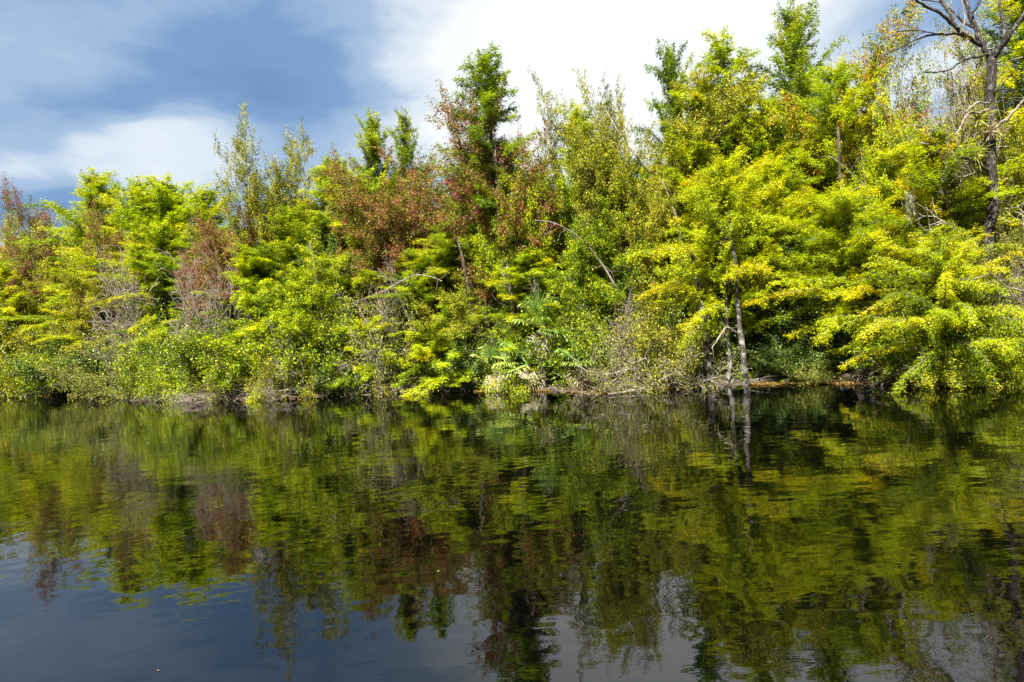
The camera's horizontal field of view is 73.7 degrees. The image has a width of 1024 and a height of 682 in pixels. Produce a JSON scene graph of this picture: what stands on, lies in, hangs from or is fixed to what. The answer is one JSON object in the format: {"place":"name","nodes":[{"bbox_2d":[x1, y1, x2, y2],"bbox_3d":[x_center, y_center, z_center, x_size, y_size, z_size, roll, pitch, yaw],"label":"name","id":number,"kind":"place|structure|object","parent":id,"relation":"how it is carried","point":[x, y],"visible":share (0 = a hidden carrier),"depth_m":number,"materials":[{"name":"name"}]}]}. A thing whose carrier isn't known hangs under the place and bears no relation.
{"place":"outdoors","nodes":[
{"label":"outdoors","id":0,"kind":"place"},
{"bbox_2d":[0,295,1019,399],"bbox_3d":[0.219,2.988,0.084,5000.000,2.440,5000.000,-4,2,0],"label":"ground","id":1,"kind":"structure","parent":0,"point":[765,379],"depth_m":22.25,"materials":[{"name":"brown soil"}]},
{"bbox_2d":[0,225,71,345],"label":"background tree","id":2,"kind":"object","parent":1,"relation":"on","point":[44,265],"visible":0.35,"depth_m":46.13,"materials":[{"name":"green plant"}]},
{"bbox_2d":[0,292,81,399],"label":"waterside shrub","id":3,"kind":"object","parent":1,"relation":"on","point":[56,328],"visible":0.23,"depth_m":42.82,"materials":[{"name":"green plant"}]},
{"bbox_2d":[0,172,84,338],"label":"maple tree","id":4,"kind":"object","parent":1,"relation":"on","point":[7,197],"visible":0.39,"depth_m":47.98,"materials":[{"name":"brown plant"}]},
{"bbox_2d":[0,337,90,397],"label":"waterside shrub","id":5,"kind":"object","parent":1,"relation":"on","point":[26,384],"visible":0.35,"depth_m":40.16,"materials":[{"name":"green plant"}]},
{"bbox_2d":[0,251,122,362],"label":"background tree","id":6,"kind":"object","parent":1,"relation":"on","point":[59,319],"visible":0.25,"depth_m":40.87,"materials":[{"name":"green plant"}]},
{"bbox_2d":[0,316,122,398],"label":"understory shrub","id":7,"kind":"object","parent":1,"relation":"on","point":[27,364],"visible":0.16,"depth_m":40.17,"materials":[{"name":"green plant"}]},
{"bbox_2d":[12,167,131,339],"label":"cypress tree","id":8,"kind":"object","parent":1,"relation":"on","point":[94,184],"visible":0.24,"depth_m":45.03,"materials":[{"name":"green plant"}]},
{"bbox_2d":[26,318,125,400],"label":"waterside shrub","id":9,"kind":"object","parent":1,"relation":"on","point":[61,374],"visible":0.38,"depth_m":37.74,"materials":[{"name":"green plant"}]},
{"bbox_2d":[55,243,144,344],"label":"broadleaf tree","id":10,"kind":"object","parent":1,"relation":"on","point":[81,315],"visible":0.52,"depth_m":39.09,"materials":[{"name":"green plant"}]},
{"bbox_2d":[40,323,163,394],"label":"understory shrub","id":11,"kind":"object","parent":1,"relation":"on","point":[72,361],"visible":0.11,"depth_m":36.46,"materials":[{"name":"green plant"}]},
{"bbox_2d":[69,195,142,329],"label":"maple tree","id":12,"kind":"object","parent":1,"relation":"on","point":[96,227],"visible":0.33,"depth_m":41.84,"materials":[{"name":"green plant"}]},
{"bbox_2d":[66,340,158,402],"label":"waterside shrub","id":13,"kind":"object","parent":1,"relation":"on","point":[109,394],"visible":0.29,"depth_m":34.72,"materials":[{"name":"green plant"}]},
{"bbox_2d":[44,175,182,340],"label":"broadleaf tree","id":14,"kind":"object","parent":1,"relation":"on","point":[131,196],"visible":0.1,"depth_m":43.88,"materials":[{"name":"green plant"}]},
{"bbox_2d":[59,242,186,372],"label":"background tree","id":15,"kind":"object","parent":1,"relation":"on","point":[131,271],"visible":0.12,"depth_m":38.69,"materials":[{"name":"green plant"}]},
{"bbox_2d":[78,222,180,393],"bbox_3d":[-20.688,-1.686,36.535,6.444,9.426,4.635,-4,2,-1],"label":"dead shrub","id":16,"kind":"object","parent":1,"relation":"on","point":[128,307],"visible":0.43,"depth_m":35.79,"materials":[{"name":"grey plant"}]},
{"bbox_2d":[90,295,190,398],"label":"understory shrub","id":17,"kind":"object","parent":1,"relation":"on","point":[126,358],"visible":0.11,"depth_m":34.04,"materials":[{"name":"green plant"}]},
{"bbox_2d":[60,172,227,336],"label":"broadleaf tree","id":18,"kind":"object","parent":1,"relation":"on","point":[171,210],"visible":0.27,"depth_m":39.22,"materials":[{"name":"green plant"}]},
{"bbox_2d":[105,215,192,351],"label":"cypress tree","id":19,"kind":"object","parent":1,"relation":"on","point":[157,230],"visible":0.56,"depth_m":36.34,"materials":[{"name":"green plant"}]},
{"bbox_2d":[111,324,189,402],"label":"waterside shrub","id":20,"kind":"object","parent":1,"relation":"on","point":[149,372],"visible":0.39,"depth_m":32.84,"materials":[{"name":"green plant"}]},
{"bbox_2d":[110,242,212,343],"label":"background tree","id":21,"kind":"object","parent":1,"relation":"on","point":[170,281],"visible":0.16,"depth_m":36.14,"materials":[{"name":"green plant"}]},
{"bbox_2d":[139,182,240,330],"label":"broadleaf tree","id":22,"kind":"object","parent":1,"relation":"on","point":[208,196],"visible":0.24,"depth_m":38.67,"materials":[{"name":"green plant"}]},
{"bbox_2d":[173,224,214,338],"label":"maple tree","id":23,"kind":"object","parent":1,"relation":"on","point":[193,275],"visible":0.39,"depth_m":33.35,"materials":[{"name":"brown plant"}]},
{"bbox_2d":[145,302,255,398],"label":"waterside shrub","id":24,"kind":"object","parent":1,"relation":"on","point":[173,349],"visible":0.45,"depth_m":29.93,"materials":[{"name":"green plant"}]},
{"bbox_2d":[156,231,255,397],"bbox_3d":[-13.209,-1.379,31.042,5.313,7.772,3.821,-4,2,5],"label":"dead shrub","id":25,"kind":"object","parent":1,"relation":"on","point":[215,304],"visible":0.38,"depth_m":30.94,"materials":[{"name":"grey plant"}]},
{"bbox_2d":[174,332,266,403],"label":"waterside shrub","id":26,"kind":"object","parent":1,"relation":"on","point":[211,389],"visible":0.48,"depth_m":29.39,"materials":[{"name":"green plant"}]},
{"bbox_2d":[187,202,257,328],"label":"maple tree","id":27,"kind":"object","parent":1,"relation":"on","point":[215,233],"visible":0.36,"depth_m":32.32,"materials":[{"name":"brown plant"}]},
{"bbox_2d":[183,188,276,387],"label":"maple tree","id":28,"kind":"object","parent":1,"relation":"on","point":[224,254],"visible":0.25,"depth_m":32.55,"materials":[{"name":"red plant"}]},
{"bbox_2d":[190,243,286,360],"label":"cypress tree","id":29,"kind":"object","parent":1,"relation":"on","point":[249,267],"visible":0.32,"depth_m":31.57,"materials":[{"name":"green plant"}]},
{"bbox_2d":[197,276,314,401],"bbox_3d":[-11.076,-0.043,30.214,5.379,5.928,5.242,-5,2,-12],"label":"waterside shrub","id":30,"kind":"object","parent":1,"relation":"on","point":[253,289],"visible":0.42,"depth_m":29.70,"materials":[{"name":"green plant"}]},
{"bbox_2d":[212,100,304,305],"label":"broadleaf tree","id":31,"kind":"object","parent":1,"relation":"on","point":[265,206],"visible":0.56,"depth_m":32.39,"materials":[{"name":"green plant"}]},
{"bbox_2d":[207,302,318,397],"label":"waterside shrub","id":32,"kind":"object","parent":1,"relation":"on","point":[262,355],"visible":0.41,"depth_m":28.76,"materials":[{"name":"green plant"}]},
{"bbox_2d":[232,351,333,401],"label":"waterside shrub","id":33,"kind":"object","parent":1,"relation":"on","point":[305,392],"visible":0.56,"depth_m":28.01,"materials":[{"name":"green plant"}]},
{"bbox_2d":[222,203,363,349],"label":"cypress tree","id":34,"kind":"object","parent":1,"relation":"on","point":[294,228],"visible":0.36,"depth_m":31.28,"materials":[{"name":"green plant"}]},
{"bbox_2d":[246,226,359,357],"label":"cypress tree","id":35,"kind":"object","parent":1,"relation":"on","point":[297,293],"visible":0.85,"depth_m":28.59,"materials":[{"name":"green plant"}]},
{"bbox_2d":[242,291,365,394],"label":"waterside shrub","id":36,"kind":"object","parent":1,"relation":"on","point":[327,341],"visible":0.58,"depth_m":28.19,"materials":[{"name":"green plant"}]},
{"bbox_2d":[257,117,380,281],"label":"broadleaf tree","id":37,"kind":"object","parent":1,"relation":"on","point":[297,161],"visible":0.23,"depth_m":32.64,"materials":[{"name":"green plant"}]},
{"bbox_2d":[272,156,370,315],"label":"cypress tree","id":38,"kind":"object","parent":1,"relation":"on","point":[318,195],"visible":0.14,"depth_m":32.43,"materials":[{"name":"green plant"}]},
{"bbox_2d":[273,167,403,338],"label":"cypress tree","id":39,"kind":"object","parent":1,"relation":"on","point":[354,280],"visible":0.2,"depth_m":31.44,"materials":[{"name":"green plant"}]},
{"bbox_2d":[324,315,408,393],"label":"waterside shrub","id":40,"kind":"object","parent":1,"relation":"on","point":[370,326],"visible":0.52,"depth_m":27.69,"materials":[{"name":"green plant"}]},
{"bbox_2d":[323,143,431,377],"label":"maple tree","id":41,"kind":"object","parent":1,"relation":"on","point":[372,252],"visible":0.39,"depth_m":29.64,"materials":[{"name":"green plant"}]},
{"bbox_2d":[342,106,414,322],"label":"cypress tree","id":42,"kind":"object","parent":1,"relation":"on","point":[371,136],"visible":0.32,"depth_m":33.15,"materials":[{"name":"green plant"}]},
{"bbox_2d":[318,143,472,306],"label":"maple tree","id":43,"kind":"object","parent":1,"relation":"on","point":[415,196],"visible":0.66,"depth_m":29.33,"materials":[{"name":"brown plant"}]},
{"bbox_2d":[361,250,429,387],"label":"dead shrub","id":44,"kind":"object","parent":1,"relation":"on","point":[387,328],"visible":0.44,"depth_m":27.94,"materials":[{"name":"plant"}]},
{"bbox_2d":[342,257,463,397],"bbox_3d":[-4.308,-0.101,28.328,5.492,6.714,5.248,-5,2,-18],"label":"waterside shrub","id":45,"kind":"object","parent":1,"relation":"on","point":[394,372],"visible":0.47,"depth_m":27.45,"materials":[{"name":"green plant"}]},
{"bbox_2d":[387,107,436,217],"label":"cypress tree","id":46,"kind":"object","parent":1,"relation":"on","point":[406,150],"visible":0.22,"depth_m":34.63,"materials":[{"name":"green plant"}]},
{"bbox_2d":[382,320,462,396],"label":"waterside shrub","id":47,"kind":"object","parent":1,"relation":"on","point":[422,351],"visible":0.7,"depth_m":26.45,"materials":[{"name":"green plant"}]},
{"bbox_2d":[358,248,488,379],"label":"cypress tree","id":48,"kind":"object","parent":1,"relation":"on","point":[415,282],"visible":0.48,"depth_m":28.23,"materials":[{"name":"green plant"}]},
{"bbox_2d":[386,210,500,378],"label":"cypress tree","id":49,"kind":"object","parent":1,"relation":"on","point":[446,250],"visible":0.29,"depth_m":27.90,"materials":[{"name":"green plant"}]},
{"bbox_2d":[412,303,489,394],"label":"waterside shrub","id":50,"kind":"object","parent":1,"relation":"on","point":[439,346],"visible":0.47,"depth_m":26.17,"materials":[{"name":"green plant"}]},
{"bbox_2d":[431,324,512,391],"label":"waterside shrub","id":51,"kind":"object","parent":1,"relation":"on","point":[461,365],"visible":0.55,"depth_m":25.76,"materials":[{"name":"green plant"}]},
{"bbox_2d":[429,75,533,337],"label":"maple tree","id":52,"kind":"object","parent":1,"relation":"on","point":[456,177],"visible":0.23,"depth_m":27.93,"materials":[{"name":"brown plant"}]},
{"bbox_2d":[405,226,560,347],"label":"broadleaf tree","id":53,"kind":"object","parent":1,"relation":"on","point":[459,306],"visible":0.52,"depth_m":25.64,"materials":[{"name":"green plant"}]},
{"bbox_2d":[448,156,526,330],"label":"cypress tree","id":54,"kind":"object","parent":1,"relation":"on","point":[466,244],"visible":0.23,"depth_m":27.57,"materials":[{"name":"green plant"}]},
{"bbox_2d":[424,79,564,312],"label":"tree","id":55,"kind":"object","parent":1,"relation":"on","point":[534,169],"visible":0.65,"depth_m":26.56,"materials":[{"name":"green plant"}]},
{"bbox_2d":[435,41,561,325],"bbox_3d":[-0.582,-5.266,27.890,4.883,13.546,5.686,-3,2,36],"label":"cypress tree","id":56,"kind":"object","parent":1,"relation":"on","point":[484,93],"visible":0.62,"depth_m":27.31,"materials":[{"name":"green plant"}]},
{"bbox_2d":[466,247,586,370],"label":"cypress tree","id":57,"kind":"object","parent":1,"relation":"on","point":[518,280],"visible":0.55,"depth_m":25.44,"materials":[{"name":"green plant"}]},
{"bbox_2d":[469,122,594,326],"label":"broadleaf tree","id":58,"kind":"object","parent":1,"relation":"on","point":[566,193],"visible":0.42,"depth_m":26.41,"materials":[{"name":"green plant"}]},
{"bbox_2d":[510,290,572,388],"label":"fan palm","id":59,"kind":"object","parent":1,"relation":"on","point":[532,305],"visible":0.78,"depth_m":24.04,"materials":[{"name":"green plant"}]},
{"bbox_2d":[524,66,578,299],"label":"broadleaf tree","id":60,"kind":"object","parent":1,"relation":"on","point":[555,155],"visible":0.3,"depth_m":27.88,"materials":[{"name":"green plant"}]},
{"bbox_2d":[499,293,620,387],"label":"waterside shrub","id":61,"kind":"object","parent":1,"relation":"on","point":[562,343],"visible":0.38,"depth_m":23.79,"materials":[{"name":"green plant"}]},
{"bbox_2d":[528,171,655,331],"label":"broadleaf tree","id":62,"kind":"object","parent":1,"relation":"on","point":[594,277],"visible":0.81,"depth_m":23.54,"materials":[{"name":"green plant"}]},
{"bbox_2d":[531,97,660,318],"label":"tree","id":63,"kind":"object","parent":1,"relation":"on","point":[577,112],"visible":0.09,"depth_m":27.34,"materials":[{"name":"green plant"}]},
{"bbox_2d":[549,330,648,396],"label":"waterside shrub","id":64,"kind":"object","parent":1,"relation":"on","point":[600,377],"visible":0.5,"depth_m":21.86,"materials":[{"name":"green plant"}]},
{"bbox_2d":[556,68,642,290],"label":"broadleaf tree","id":65,"kind":"object","parent":1,"relation":"on","point":[576,135],"visible":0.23,"depth_m":26.02,"materials":[{"name":"green plant"}]},
{"bbox_2d":[564,82,652,314],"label":"broadleaf tree","id":66,"kind":"object","parent":1,"relation":"on","point":[599,184],"visible":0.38,"depth_m":25.23,"materials":[{"name":"green plant"}]},
{"bbox_2d":[546,282,670,388],"bbox_3d":[3.326,0.017,23.386,3.999,4.476,4.096,-5,2,-17],"label":"waterside shrub","id":67,"kind":"object","parent":1,"relation":"on","point":[592,322],"visible":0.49,"depth_m":22.69,"materials":[{"name":"green plant"}]},
{"bbox_2d":[594,107,699,313],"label":"broadleaf tree","id":68,"kind":"object","parent":1,"relation":"on","point":[651,221],"visible":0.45,"depth_m":23.65,"materials":[{"name":"green plant"}]},
{"bbox_2d":[581,261,718,386],"bbox_3d":[4.944,-0.544,23.388,4.260,4.332,4.626,-5,2,-23],"label":"waterside shrub","id":69,"kind":"object","parent":1,"relation":"on","point":[649,329],"visible":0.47,"depth_m":22.16,"materials":[{"name":"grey plant"}]},
{"bbox_2d":[567,49,772,287],"bbox_3d":[6.258,-4.613,25.493,6.970,11.378,7.783,-4,2,15],"label":"broadleaf tree","id":70,"kind":"object","parent":1,"relation":"on","point":[709,132],"visible":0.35,"depth_m":24.25,"materials":[{"name":"green plant"}]},
{"bbox_2d":[630,37,710,226],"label":"cypress tree","id":71,"kind":"object","parent":1,"relation":"on","point":[668,73],"visible":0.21,"depth_m":27.70,"materials":[{"name":"green plant"}]},
{"bbox_2d":[600,307,752,397],"bbox_3d":[5.039,0.673,21.984,4.801,3.580,4.588,-5,2,-14],"label":"waterside shrub","id":72,"kind":"object","parent":1,"relation":"on","point":[691,351],"visible":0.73,"depth_m":21.35,"materials":[{"name":"green plant"}]},
{"bbox_2d":[621,237,732,335],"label":"broadleaf tree","id":73,"kind":"object","parent":1,"relation":"on","point":[664,292],"visible":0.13,"depth_m":24.00,"materials":[{"name":"green plant"}]},
{"bbox_2d":[654,304,734,384],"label":"waterside shrub","id":74,"kind":"object","parent":1,"relation":"on","point":[670,344],"visible":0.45,"depth_m":22.12,"materials":[{"name":"green plant"}]},
{"bbox_2d":[633,61,783,332],"bbox_3d":[8.126,-4.960,26.911,7.649,11.682,6.123,-4,2,2],"label":"cypress tree","id":75,"kind":"object","parent":1,"relation":"on","point":[701,85],"visible":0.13,"depth_m":26.02,"materials":[{"name":"green plant"}]},
{"bbox_2d":[654,262,762,381],"bbox_3d":[6.658,-0.676,23.311,3.958,4.874,4.199,-4,2,2],"label":"waterside shrub","id":76,"kind":"object","parent":1,"relation":"on","point":[692,313],"visible":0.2,"depth_m":22.78,"materials":[{"name":"green plant"}]},
{"bbox_2d":[638,120,791,336],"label":"cypress tree","id":77,"kind":"object","parent":1,"relation":"on","point":[686,158],"visible":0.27,"depth_m":24.17,"materials":[{"name":"green plant"}]},
{"bbox_2d":[666,24,784,352],"bbox_3d":[8.909,-5.722,26.276,5.524,13.166,6.325,-4,2,18],"label":"cypress tree","id":78,"kind":"object","parent":1,"relation":"on","point":[722,52],"visible":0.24,"depth_m":26.03,"materials":[{"name":"green plant"}]},
{"bbox_2d":[625,145,834,382],"bbox_3d":[6.985,-2.507,22.344,6.585,7.683,6.440,-3,2,33],"label":"cypress tree","id":79,"kind":"object","parent":1,"relation":"on","point":[727,192],"visible":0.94,"depth_m":21.60,"materials":[{"name":"green plant"}]},
{"bbox_2d":[713,90,855,306],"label":"cypress tree","id":80,"kind":"object","parent":1,"relation":"on","point":[765,143],"visible":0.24,"depth_m":24.78,"materials":[{"name":"green plant"}]},
{"bbox_2d":[732,290,850,363],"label":"understory shrub","id":81,"kind":"object","parent":1,"relation":"on","point":[804,319],"visible":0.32,"depth_m":21.91,"materials":[{"name":"green plant"}]},
{"bbox_2d":[747,341,852,380],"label":"waterside shrub","id":82,"kind":"object","parent":1,"relation":"on","point":[779,365],"visible":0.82,"depth_m":21.14,"materials":[{"name":"green plant"}]},
{"bbox_2d":[709,153,893,343],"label":"cypress tree","id":83,"kind":"object","parent":1,"relation":"on","point":[775,168],"visible":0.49,"depth_m":22.48,"materials":[{"name":"green plant"}]},
{"bbox_2d":[732,0,884,230],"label":"cypress tree","id":84,"kind":"object","parent":1,"relation":"on","point":[793,34],"visible":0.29,"depth_m":26.46,"materials":[{"name":"green plant"}]},
{"bbox_2d":[777,318,888,375],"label":"waterside shrub","id":85,"kind":"object","parent":1,"relation":"on","point":[830,355],"visible":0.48,"depth_m":21.06,"materials":[{"name":"green plant"}]},
{"bbox_2d":[733,50,950,292],"bbox_3d":[11.030,-4.530,23.444,6.858,10.560,6.447,-4,2,8],"label":"cypress tree","id":86,"kind":"object","parent":1,"relation":"on","point":[835,76],"visible":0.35,"depth_m":23.04,"materials":[{"name":"green plant"}]},
{"bbox_2d":[764,0,935,272],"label":"maple tree","id":87,"kind":"object","parent":1,"relation":"on","point":[796,114],"visible":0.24,"depth_m":23.28,"materials":[{"name":"green plant"}]},
{"bbox_2d":[733,179,1001,374],"bbox_3d":[10.229,-1.851,20.741,7.438,5.763,6.024,-4,2,-7],"label":"cypress tree","id":88,"kind":"object","parent":1,"relation":"on","point":[845,209],"visible":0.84,"depth_m":19.94,"materials":[{"name":"green plant"}]},
{"bbox_2d":[823,90,915,289],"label":"maple tree","id":89,"kind":"object","parent":1,"relation":"on","point":[852,159],"visible":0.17,"depth_m":22.90,"materials":[{"name":"green plant"}]},
{"bbox_2d":[840,67,924,306],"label":"broadleaf tree","id":90,"kind":"object","parent":1,"relation":"on","point":[873,178],"visible":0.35,"depth_m":21.55,"materials":[{"name":"green plant"}]},
{"bbox_2d":[838,20,985,263],"bbox_3d":[13.916,-5.398,23.023,3.185,11.850,4.700,-8,4,-66],"label":"broadleaf tree","id":91,"kind":"object","parent":1,"relation":"on","point":[918,95],"visible":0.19,"depth_m":22.84,"materials":[{"name":"green plant"}]},
{"bbox_2d":[843,308,993,383],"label":"waterside shrub","id":92,"kind":"object","parent":1,"relation":"on","point":[889,366],"visible":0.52,"depth_m":18.44,"materials":[{"name":"green plant"}]},
{"bbox_2d":[814,226,1023,394],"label":"cypress tree","id":93,"kind":"object","parent":1,"relation":"on","point":[945,286],"visible":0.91,"depth_m":17.76,"materials":[{"name":"green plant"}]},
{"bbox_2d":[822,122,1023,325],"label":"cypress tree","id":94,"kind":"object","parent":1,"relation":"on","point":[922,168],"visible":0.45,"depth_m":19.59,"materials":[{"name":"green plant"}]},
{"bbox_2d":[828,1,1023,322],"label":"dead shrub","id":95,"kind":"object","parent":1,"relation":"on","point":[965,129],"visible":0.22,"depth_m":19.74,"materials":[{"name":"grey wood"}]},
{"bbox_2d":[880,0,1023,361],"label":"bare tree","id":96,"kind":"object","parent":1,"relation":"on","point":[990,168],"visible":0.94,"depth_m":18.23,"materials":[{"name":"grey plant"}]},
{"bbox_2d":[890,288,1023,387],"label":"waterside shrub","id":97,"kind":"object","parent":1,"relation":"on","point":[997,328],"visible":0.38,"depth_m":17.52,"materials":[{"name":"green plant"}]},
{"bbox_2d":[930,0,1023,301],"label":"maple tree","id":98,"kind":"object","parent":1,"relation":"on","point":[955,43],"visible":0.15,"depth_m":22.82,"materials":[{"name":"green plant"}]},
{"bbox_2d":[946,196,1023,327],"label":"broadleaf tree","id":99,"kind":"object","parent":1,"relation":"on","point":[1014,237],"visible":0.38,"depth_m":18.36,"materials":[{"name":"green plant"}]},
{"bbox_2d":[951,66,1023,269],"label":"broadleaf tree","id":100,"kind":"object","parent":1,"relation":"on","point":[1017,153],"visible":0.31,"depth_m":19.69,"materials":[{"name":"green plant"}]},
{"bbox_2d":[955,0,1023,283],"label":"cypress tree","id":101,"kind":"object","parent":1,"relation":"on","point":[1016,48],"visible":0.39,"depth_m":21.66,"materials":[{"name":"green plant"}]},
{"bbox_2d":[0,382,1023,681],"bbox_3d":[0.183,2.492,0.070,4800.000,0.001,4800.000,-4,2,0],"label":"water","id":102,"kind":"structure","parent":0,"point":[576,536],"depth_m":7.95,"materials":[{"name":"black liquid"}]},
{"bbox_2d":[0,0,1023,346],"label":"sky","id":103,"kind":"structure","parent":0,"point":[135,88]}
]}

